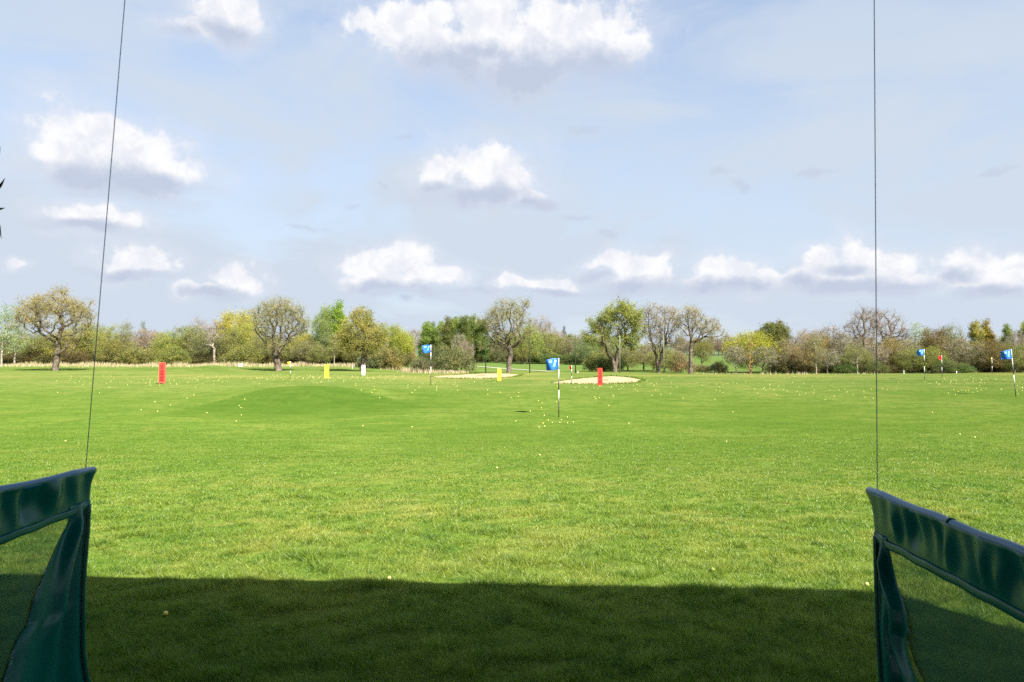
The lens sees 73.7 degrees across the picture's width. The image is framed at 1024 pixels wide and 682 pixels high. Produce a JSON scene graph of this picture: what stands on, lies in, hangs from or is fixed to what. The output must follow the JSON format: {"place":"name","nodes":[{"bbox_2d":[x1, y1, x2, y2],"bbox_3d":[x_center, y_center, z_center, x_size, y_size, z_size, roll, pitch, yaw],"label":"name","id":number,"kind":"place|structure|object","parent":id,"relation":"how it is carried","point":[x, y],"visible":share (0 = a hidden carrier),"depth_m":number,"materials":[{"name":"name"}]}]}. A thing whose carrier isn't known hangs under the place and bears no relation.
{"place":"outdoors","nodes":[
{"label":"outdoors","id":0,"kind":"place"},
{"bbox_2d":[0,343,1023,681],"bbox_3d":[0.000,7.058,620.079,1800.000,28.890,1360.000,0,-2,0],"label":"ground","id":1,"kind":"structure","parent":0,"point":[66,397],"depth_m":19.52,"materials":[{"name":"green plant"}]},
{"bbox_2d":[0,303,22,366],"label":"birch tree","id":2,"kind":"object","parent":1,"relation":"on","point":[7,315],"visible":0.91,"depth_m":111.93,"materials":[{"name":"green plant"}]},
{"bbox_2d":[0,322,34,363],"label":"birch tree","id":3,"kind":"object","parent":1,"relation":"on","point":[20,335],"visible":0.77,"depth_m":113.91,"materials":[{"name":"green plant"}]},
{"bbox_2d":[9,330,53,355],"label":"bushy tree","id":4,"kind":"object","parent":1,"relation":"on","point":[30,347],"visible":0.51,"depth_m":122.69,"materials":[{"name":"green plant"}]},
{"bbox_2d":[5,280,99,370],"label":"oak tree","id":5,"kind":"object","parent":1,"relation":"on","point":[36,310],"visible":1,"depth_m":96.44,"materials":[{"name":"green plant"}]},
{"bbox_2d":[39,326,96,363],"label":"bushy tree","id":6,"kind":"object","parent":1,"relation":"on","point":[67,340],"visible":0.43,"depth_m":122.92,"materials":[{"name":"green plant"}]},
{"bbox_2d":[47,348,90,363],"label":"shrub","id":7,"kind":"object","parent":1,"relation":"on","point":[68,358],"visible":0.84,"depth_m":119.19,"materials":[{"name":"green plant"}]},
{"bbox_2d":[71,320,112,362],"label":"bushy tree","id":8,"kind":"object","parent":1,"relation":"on","point":[86,341],"visible":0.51,"depth_m":125.10,"materials":[{"name":"green plant"}]},
{"bbox_2d":[90,323,120,363],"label":"bushy tree","id":9,"kind":"object","parent":1,"relation":"on","point":[99,338],"visible":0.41,"depth_m":121.75,"materials":[{"name":"green plant"}]},
{"bbox_2d":[89,338,140,362],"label":"bushy tree","id":10,"kind":"object","parent":1,"relation":"on","point":[109,349],"visible":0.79,"depth_m":116.09,"materials":[{"name":"green plant"}]},
{"bbox_2d":[114,319,137,358],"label":"birch tree","id":11,"kind":"object","parent":1,"relation":"on","point":[124,334],"visible":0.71,"depth_m":118.80,"materials":[{"name":"green plant"}]},
{"bbox_2d":[110,344,159,364],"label":"shrub","id":12,"kind":"object","parent":1,"relation":"on","point":[140,355],"visible":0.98,"depth_m":115.21,"materials":[{"name":"green plant"}]},
{"bbox_2d":[132,326,161,352],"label":"bare tree","id":13,"kind":"object","parent":1,"relation":"on","point":[146,337],"visible":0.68,"depth_m":127.74,"materials":[{"name":"grey plant"}]},
{"bbox_2d":[148,329,183,353],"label":"bushy tree","id":14,"kind":"object","parent":1,"relation":"on","point":[164,343],"visible":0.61,"depth_m":121.18,"materials":[{"name":"green plant"}]},
{"bbox_2d":[153,344,193,364],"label":"shrub","id":15,"kind":"object","parent":1,"relation":"on","point":[166,356],"visible":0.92,"depth_m":116.19,"materials":[{"name":"green plant"}]},
{"bbox_2d":[170,323,209,356],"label":"bushy tree","id":16,"kind":"object","parent":1,"relation":"on","point":[187,344],"visible":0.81,"depth_m":121.97,"materials":[{"name":"green plant"}]},
{"bbox_2d":[183,352,217,364],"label":"shrub","id":17,"kind":"object","parent":1,"relation":"on","point":[198,360],"visible":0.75,"depth_m":118.41,"materials":[{"name":"green plant"}]},
{"bbox_2d":[2,360,404,370],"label":"dry grass","id":18,"kind":"structure","parent":1,"relation":"on","point":[98,364],"depth_m":112.82,"materials":[{"name":"plant"}]},
{"bbox_2d":[186,332,229,362],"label":"bushy tree","id":19,"kind":"object","parent":1,"relation":"on","point":[203,350],"visible":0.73,"depth_m":118.83,"materials":[{"name":"green plant"}]},
{"bbox_2d":[210,328,247,356],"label":"bushy tree","id":20,"kind":"object","parent":1,"relation":"on","point":[227,339],"visible":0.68,"depth_m":120.31,"materials":[{"name":"green plant"}]},
{"bbox_2d":[213,306,259,348],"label":"willow tree","id":21,"kind":"object","parent":1,"relation":"on","point":[230,324],"visible":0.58,"depth_m":130.05,"materials":[{"name":"yellow plant"}]},
{"bbox_2d":[217,342,264,364],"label":"shrub","id":22,"kind":"object","parent":1,"relation":"on","point":[242,355],"visible":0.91,"depth_m":115.31,"materials":[{"name":"green plant"}]},
{"bbox_2d":[227,320,271,352],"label":"bushy tree","id":23,"kind":"object","parent":1,"relation":"on","point":[243,333],"visible":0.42,"depth_m":122.04,"materials":[{"name":"yellow plant"}]},
{"bbox_2d":[246,332,281,363],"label":"bushy tree","id":24,"kind":"object","parent":1,"relation":"on","point":[257,340],"visible":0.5,"depth_m":118.11,"materials":[{"name":"green plant"}]},
{"bbox_2d":[246,295,313,370],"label":"oak tree","id":25,"kind":"object","parent":1,"relation":"on","point":[278,317],"visible":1,"depth_m":96.30,"materials":[{"name":"green plant"}]},
{"bbox_2d":[287,339,323,363],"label":"bushy tree","id":26,"kind":"object","parent":1,"relation":"on","point":[300,351],"visible":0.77,"depth_m":117.24,"materials":[{"name":"green plant"}]},
{"bbox_2d":[303,343,337,363],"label":"bushy tree","id":27,"kind":"object","parent":1,"relation":"on","point":[323,357],"visible":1,"depth_m":115.21,"materials":[{"name":"green plant"}]},
{"bbox_2d":[310,303,341,363],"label":"willow tree","id":28,"kind":"object","parent":1,"relation":"on","point":[324,317],"visible":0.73,"depth_m":126.20,"materials":[{"name":"green plant"}]},
{"bbox_2d":[326,299,347,352],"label":"poplar tree","id":29,"kind":"object","parent":1,"relation":"on","point":[338,309],"visible":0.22,"depth_m":127.69,"materials":[{"name":"green plant"}]},
{"bbox_2d":[325,338,356,362],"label":"bushy tree","id":30,"kind":"object","parent":1,"relation":"on","point":[342,353],"visible":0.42,"depth_m":117.77,"materials":[{"name":"green plant"}]},
{"bbox_2d":[332,304,389,370],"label":"oak tree","id":31,"kind":"object","parent":1,"relation":"on","point":[356,341],"visible":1,"depth_m":95.99,"materials":[{"name":"green plant"}]},
{"bbox_2d":[353,352,382,368],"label":"shrub","id":32,"kind":"object","parent":1,"relation":"on","point":[370,361],"visible":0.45,"depth_m":111.14,"materials":[{"name":"green plant"}]},
{"bbox_2d":[367,343,408,369],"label":"shrub","id":33,"kind":"object","parent":1,"relation":"on","point":[392,359],"visible":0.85,"depth_m":111.97,"materials":[{"name":"green plant"}]},
{"bbox_2d":[369,322,408,352],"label":"willow tree","id":34,"kind":"object","parent":1,"relation":"on","point":[393,328],"visible":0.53,"depth_m":120.27,"materials":[{"name":"yellow plant"}]},
{"bbox_2d":[386,329,415,365],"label":"willow tree","id":35,"kind":"object","parent":1,"relation":"on","point":[409,348],"visible":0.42,"depth_m":122.53,"materials":[{"name":"yellow plant"}]},
{"bbox_2d":[409,356,434,371],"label":"shrub","id":36,"kind":"object","parent":1,"relation":"on","point":[422,362],"visible":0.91,"depth_m":98.40,"materials":[{"name":"green plant"}]},
{"bbox_2d":[418,320,436,354],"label":"poplar tree","id":37,"kind":"object","parent":1,"relation":"on","point":[428,329],"visible":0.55,"depth_m":189.40,"materials":[{"name":"green plant"}]},
{"bbox_2d":[397,366,467,372],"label":"dry grass","id":38,"kind":"structure","parent":1,"relation":"on","point":[408,370],"depth_m":97.98,"materials":[{"name":"plant"}]},
{"bbox_2d":[414,341,454,371],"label":"shrub","id":39,"kind":"object","parent":1,"relation":"on","point":[437,358],"visible":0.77,"depth_m":100.35,"materials":[{"name":"green plant"}]},
{"bbox_2d":[439,315,455,357],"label":"poplar tree","id":40,"kind":"object","parent":1,"relation":"on","point":[447,337],"visible":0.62,"depth_m":175.47,"materials":[{"name":"green plant"}]},
{"bbox_2d":[435,343,479,372],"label":"shrub","id":41,"kind":"object","parent":1,"relation":"on","point":[464,361],"visible":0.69,"depth_m":102.16,"materials":[{"name":"green plant"}]},
{"bbox_2d":[456,315,475,355],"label":"poplar tree","id":42,"kind":"object","parent":1,"relation":"on","point":[465,327],"visible":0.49,"depth_m":175.61,"materials":[{"name":"green plant"}]},
{"bbox_2d":[468,313,480,361],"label":"poplar tree","id":43,"kind":"object","parent":1,"relation":"on","point":[472,321],"visible":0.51,"depth_m":179.70,"materials":[{"name":"green plant"}]},
{"bbox_2d":[434,373,518,378],"bbox_3d":[-2.166,3.124,61.427,6.285,0.225,13.663,-1,-2,23],"label":"sand bunker","id":44,"kind":"object","parent":1,"relation":"on","point":[487,375],"visible":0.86,"depth_m":59.62},
{"bbox_2d":[474,318,491,362],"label":"poplar tree","id":45,"kind":"object","parent":1,"relation":"on","point":[481,337],"visible":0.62,"depth_m":177.56,"materials":[{"name":"green plant"}]},
{"bbox_2d":[476,294,536,372],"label":"oak tree","id":46,"kind":"object","parent":1,"relation":"on","point":[494,327],"visible":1,"depth_m":101.61,"materials":[{"name":"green plant"}]},
{"bbox_2d":[513,343,539,363],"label":"bushy tree","id":47,"kind":"object","parent":1,"relation":"on","point":[519,355],"visible":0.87,"depth_m":169.16,"materials":[{"name":"green plant"}]},
{"bbox_2d":[511,324,551,363],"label":"bushy tree","id":48,"kind":"object","parent":1,"relation":"on","point":[534,346],"visible":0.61,"depth_m":170.93,"materials":[{"name":"green plant"}]},
{"bbox_2d":[531,352,565,363],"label":"shrub","id":49,"kind":"object","parent":1,"relation":"on","point":[542,360],"visible":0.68,"depth_m":170.96,"materials":[{"name":"green plant"}]},
{"bbox_2d":[530,330,568,359],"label":"bushy tree","id":50,"kind":"object","parent":1,"relation":"on","point":[551,344],"visible":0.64,"depth_m":174.77,"materials":[{"name":"green plant"}]},
{"bbox_2d":[546,358,558,416],"bbox_3d":[1.437,1.685,24.258,0.478,2.157,0.141,0,-2,0],"label":"golf flag","id":51,"kind":"object","parent":1,"relation":"on","point":[552,364],"visible":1,"depth_m":24.26,"materials":[{"name":"blue fabric"}]},
{"bbox_2d":[557,352,586,363],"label":"shrub","id":52,"kind":"object","parent":1,"relation":"on","point":[569,359],"visible":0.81,"depth_m":169.22,"materials":[{"name":"green plant"}]},
{"bbox_2d":[571,341,598,363],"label":"bushy tree","id":53,"kind":"object","parent":1,"relation":"on","point":[582,351],"visible":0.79,"depth_m":164.14,"materials":[{"name":"green plant"}]},
{"bbox_2d":[582,350,610,370],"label":"shrub","id":54,"kind":"object","parent":1,"relation":"on","point":[589,365],"visible":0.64,"depth_m":117.07,"materials":[{"name":"green plant"}]},
{"bbox_2d":[554,376,639,383],"bbox_3d":[7.391,2.927,51.686,5.883,0.230,15.601,-1,-2,22],"label":"sand bunker","id":55,"kind":"object","parent":1,"relation":"on","point":[608,379],"visible":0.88,"depth_m":50.22},
{"bbox_2d":[551,374,645,383],"bbox_3d":[7.161,2.882,51.840,6.140,0.414,17.889,-1,-2,16],"label":"turf fringe","id":56,"kind":"object","parent":1,"relation":"on","point":[639,381],"visible":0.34,"depth_m":48.86,"materials":[{"name":"green plant"}]},
{"bbox_2d":[595,355,629,370],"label":"shrub","id":57,"kind":"object","parent":1,"relation":"on","point":[608,365],"visible":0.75,"depth_m":115.56,"materials":[{"name":"green plant"}]},
{"bbox_2d":[577,294,652,371],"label":"broadleaf tree","id":58,"kind":"object","parent":1,"relation":"on","point":[631,317],"visible":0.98,"depth_m":107.44,"materials":[{"name":"green plant"}]},
{"bbox_2d":[610,344,648,370],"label":"bushy tree","id":59,"kind":"object","parent":1,"relation":"on","point":[626,351],"visible":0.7,"depth_m":118.73,"materials":[{"name":"green plant"}]},
{"bbox_2d":[628,343,662,370],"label":"bushy tree","id":60,"kind":"object","parent":1,"relation":"on","point":[642,351],"visible":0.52,"depth_m":121.27,"materials":[{"name":"green plant"}]},
{"bbox_2d":[637,299,684,372],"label":"oak tree","id":61,"kind":"object","parent":1,"relation":"on","point":[659,332],"visible":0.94,"depth_m":108.41,"materials":[{"name":"brown plant"}]},
{"bbox_2d":[645,349,680,371],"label":"bushy tree","id":62,"kind":"object","parent":1,"relation":"on","point":[666,365],"visible":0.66,"depth_m":116.25,"materials":[{"name":"green plant"}]},
{"bbox_2d":[666,351,695,372],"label":"shrub","id":63,"kind":"object","parent":1,"relation":"on","point":[681,363],"visible":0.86,"depth_m":115.25,"materials":[{"name":"brown plant"}]},
{"bbox_2d":[668,299,729,373],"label":"oak tree","id":64,"kind":"object","parent":1,"relation":"on","point":[694,312],"visible":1,"depth_m":104.56,"materials":[{"name":"brown plant"}]},
{"bbox_2d":[692,335,717,364],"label":"bushy tree","id":65,"kind":"object","parent":1,"relation":"on","point":[701,346],"visible":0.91,"depth_m":164.03,"materials":[{"name":"green plant"}]},
{"bbox_2d":[722,344,747,373],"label":"bare tree","id":66,"kind":"object","parent":1,"relation":"on","point":[737,348],"visible":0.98,"depth_m":113.89,"materials":[{"name":"brown plant"}]},
{"bbox_2d":[718,329,784,372],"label":"tree","id":67,"kind":"object","parent":1,"relation":"on","point":[756,339],"visible":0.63,"depth_m":117.62,"materials":[{"name":"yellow plant"}]},
{"bbox_2d":[746,344,781,372],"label":"bare tree","id":68,"kind":"object","parent":1,"relation":"on","point":[765,359],"visible":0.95,"depth_m":113.58,"materials":[{"name":"grey plant"}]},
{"bbox_2d":[752,318,795,372],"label":"ivy clad tree","id":69,"kind":"object","parent":1,"relation":"on","point":[778,330],"visible":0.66,"depth_m":120.78,"materials":[{"name":"green plant"}]},
{"bbox_2d":[761,357,803,372],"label":"shrub","id":70,"kind":"object","parent":1,"relation":"on","point":[781,367],"visible":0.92,"depth_m":115.95,"materials":[{"name":"green plant"}]},
{"bbox_2d":[769,337,803,372],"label":"bushy tree","id":71,"kind":"object","parent":1,"relation":"on","point":[784,344],"visible":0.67,"depth_m":116.18,"materials":[{"name":"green plant"}]},
{"bbox_2d":[789,345,821,373],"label":"bushy tree","id":72,"kind":"object","parent":1,"relation":"on","point":[800,358],"visible":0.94,"depth_m":114.46,"materials":[{"name":"brown plant"}]},
{"bbox_2d":[804,336,824,373],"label":"birch tree","id":73,"kind":"object","parent":1,"relation":"on","point":[815,345],"visible":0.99,"depth_m":113.89,"materials":[{"name":"green plant"}]},
{"bbox_2d":[798,329,831,371],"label":"bushy tree","id":74,"kind":"object","parent":1,"relation":"on","point":[818,338],"visible":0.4,"depth_m":123.59,"materials":[{"name":"brown plant"}]},
{"bbox_2d":[812,347,842,373],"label":"bare tree","id":75,"kind":"object","parent":1,"relation":"on","point":[829,357],"visible":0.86,"depth_m":113.75,"materials":[{"name":"brown plant"}]},
{"bbox_2d":[820,323,845,357],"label":"bare tree","id":76,"kind":"object","parent":1,"relation":"on","point":[827,330],"visible":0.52,"depth_m":126.52,"materials":[{"name":"brown plant"}]},
{"bbox_2d":[829,331,853,361],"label":"bare tree","id":77,"kind":"object","parent":1,"relation":"on","point":[845,338],"visible":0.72,"depth_m":120.84,"materials":[{"name":"brown plant"}]},
{"bbox_2d":[831,363,859,373],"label":"shrub","id":78,"kind":"object","parent":1,"relation":"on","point":[847,368],"visible":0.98,"depth_m":112.39,"materials":[{"name":"green plant"}]},
{"bbox_2d":[838,341,875,366],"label":"bushy tree","id":79,"kind":"object","parent":1,"relation":"on","point":[859,361],"visible":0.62,"depth_m":116.19,"materials":[{"name":"green plant"}]},
{"bbox_2d":[847,337,867,373],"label":"birch tree","id":80,"kind":"object","parent":1,"relation":"on","point":[857,350],"visible":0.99,"depth_m":112.92,"materials":[{"name":"green plant"}]},
{"bbox_2d":[841,304,882,358],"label":"oak tree","id":81,"kind":"object","parent":1,"relation":"on","point":[864,332],"visible":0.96,"depth_m":122.92,"materials":[{"name":"brown plant"}]},
{"bbox_2d":[862,360,891,373],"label":"shrub","id":82,"kind":"object","parent":1,"relation":"on","point":[871,368],"visible":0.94,"depth_m":112.36,"materials":[{"name":"green plant"}]},
{"bbox_2d":[860,340,893,362],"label":"bare tree","id":83,"kind":"object","parent":1,"relation":"on","point":[879,354],"visible":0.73,"depth_m":117.51,"materials":[{"name":"brown plant"}]},
{"bbox_2d":[869,307,912,350],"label":"oak tree","id":84,"kind":"object","parent":1,"relation":"on","point":[890,329],"visible":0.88,"depth_m":123.13,"materials":[{"name":"brown plant"}]},
{"bbox_2d":[877,335,907,371],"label":"bushy tree","id":85,"kind":"object","parent":1,"relation":"on","point":[893,343],"visible":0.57,"depth_m":119.70,"materials":[{"name":"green plant"}]},
{"bbox_2d":[892,346,930,372],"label":"bushy tree","id":86,"kind":"object","parent":1,"relation":"on","point":[916,364],"visible":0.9,"depth_m":114.56,"materials":[{"name":"green plant"}]},
{"bbox_2d":[908,321,930,372],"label":"birch tree","id":87,"kind":"object","parent":1,"relation":"on","point":[917,331],"visible":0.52,"depth_m":121.08,"materials":[{"name":"green plant"}]},
{"bbox_2d":[911,345,952,372],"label":"bushy tree","id":88,"kind":"object","parent":1,"relation":"on","point":[932,359],"visible":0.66,"depth_m":113.24,"materials":[{"name":"green plant"}]},
{"bbox_2d":[917,324,954,372],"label":"bushy tree","id":89,"kind":"object","parent":1,"relation":"on","point":[932,339],"visible":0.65,"depth_m":118.72,"materials":[{"name":"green plant"}]},
{"bbox_2d":[929,358,968,373],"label":"shrub","id":90,"kind":"object","parent":1,"relation":"on","point":[948,369],"visible":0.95,"depth_m":110.29,"materials":[{"name":"green plant"}]},
{"bbox_2d":[931,319,972,359],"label":"bushy tree","id":91,"kind":"object","parent":1,"relation":"on","point":[951,333],"visible":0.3,"depth_m":122.31,"materials":[{"name":"green plant"}]},
{"bbox_2d":[941,338,974,363],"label":"bare tree","id":92,"kind":"object","parent":1,"relation":"on","point":[960,341],"visible":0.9,"depth_m":115.50,"materials":[{"name":"brown plant"}]},
{"bbox_2d":[953,336,988,372],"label":"bare tree","id":93,"kind":"object","parent":1,"relation":"on","point":[972,355],"visible":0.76,"depth_m":114.72,"materials":[{"name":"brown plant"}]},
{"bbox_2d":[964,319,987,364],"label":"poplar tree","id":94,"kind":"object","parent":1,"relation":"on","point":[974,333],"visible":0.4,"depth_m":125.66,"materials":[{"name":"yellow plant"}]},
{"bbox_2d":[977,318,999,360],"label":"poplar tree","id":95,"kind":"object","parent":1,"relation":"on","point":[989,336],"visible":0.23,"depth_m":126.77,"materials":[{"name":"green plant"}]},
{"bbox_2d":[972,339,1012,372],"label":"bushy tree","id":96,"kind":"object","parent":1,"relation":"on","point":[992,349],"visible":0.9,"depth_m":113.45,"materials":[{"name":"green plant"}]},
{"bbox_2d":[999,322,1016,371],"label":"poplar tree","id":97,"kind":"object","parent":1,"relation":"on","point":[1006,330],"visible":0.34,"depth_m":123.95,"materials":[{"name":"green plant"}]},
{"bbox_2d":[995,343,1023,372],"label":"bushy tree","id":98,"kind":"object","parent":1,"relation":"on","point":[1019,352],"visible":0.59,"depth_m":112.62,"materials":[{"name":"green plant"}]},
{"bbox_2d":[1003,329,1023,372],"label":"bare tree","id":99,"kind":"object","parent":1,"relation":"on","point":[1019,341],"visible":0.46,"depth_m":118.78,"materials":[{"name":"grey plant"}]},
{"bbox_3d":[-2.435,0.018,-1.369,27.130,4.480,11.265,0,-2,0],"label":"bay shelter","id":100,"kind":"object","parent":1,"relation":"on","visible":0},
{"bbox_2d":[0,466,96,681],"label":"bay divider","id":101,"kind":"object","parent":100,"relation":"on","point":[49,644],"visible":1,"depth_m":3.29,"materials":[{"name":"fabric"}]},
{"bbox_2d":[85,0,124,467],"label":"steel wire","id":102,"kind":"object","parent":100,"relation":"hanging from","point":[105,234],"visible":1,"depth_m":3.54,"materials":[{"name":"grey metal"}]},
{"bbox_2d":[874,0,877,488],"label":"steel wire","id":103,"kind":"object","parent":100,"relation":"hanging from","point":[875,243],"visible":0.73,"depth_m":3.28,"materials":[{"name":"grey metal"}]},
{"bbox_2d":[865,487,1023,681],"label":"bay divider","id":104,"kind":"object","parent":100,"relation":"on","point":[975,564],"visible":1,"depth_m":2.88,"materials":[{"name":"fabric"}]},
{"bbox_2d":[0,0,1023,346],"label":"sky","id":105,"kind":"structure","parent":0,"point":[411,162],"materials":[{"name":"blue"}]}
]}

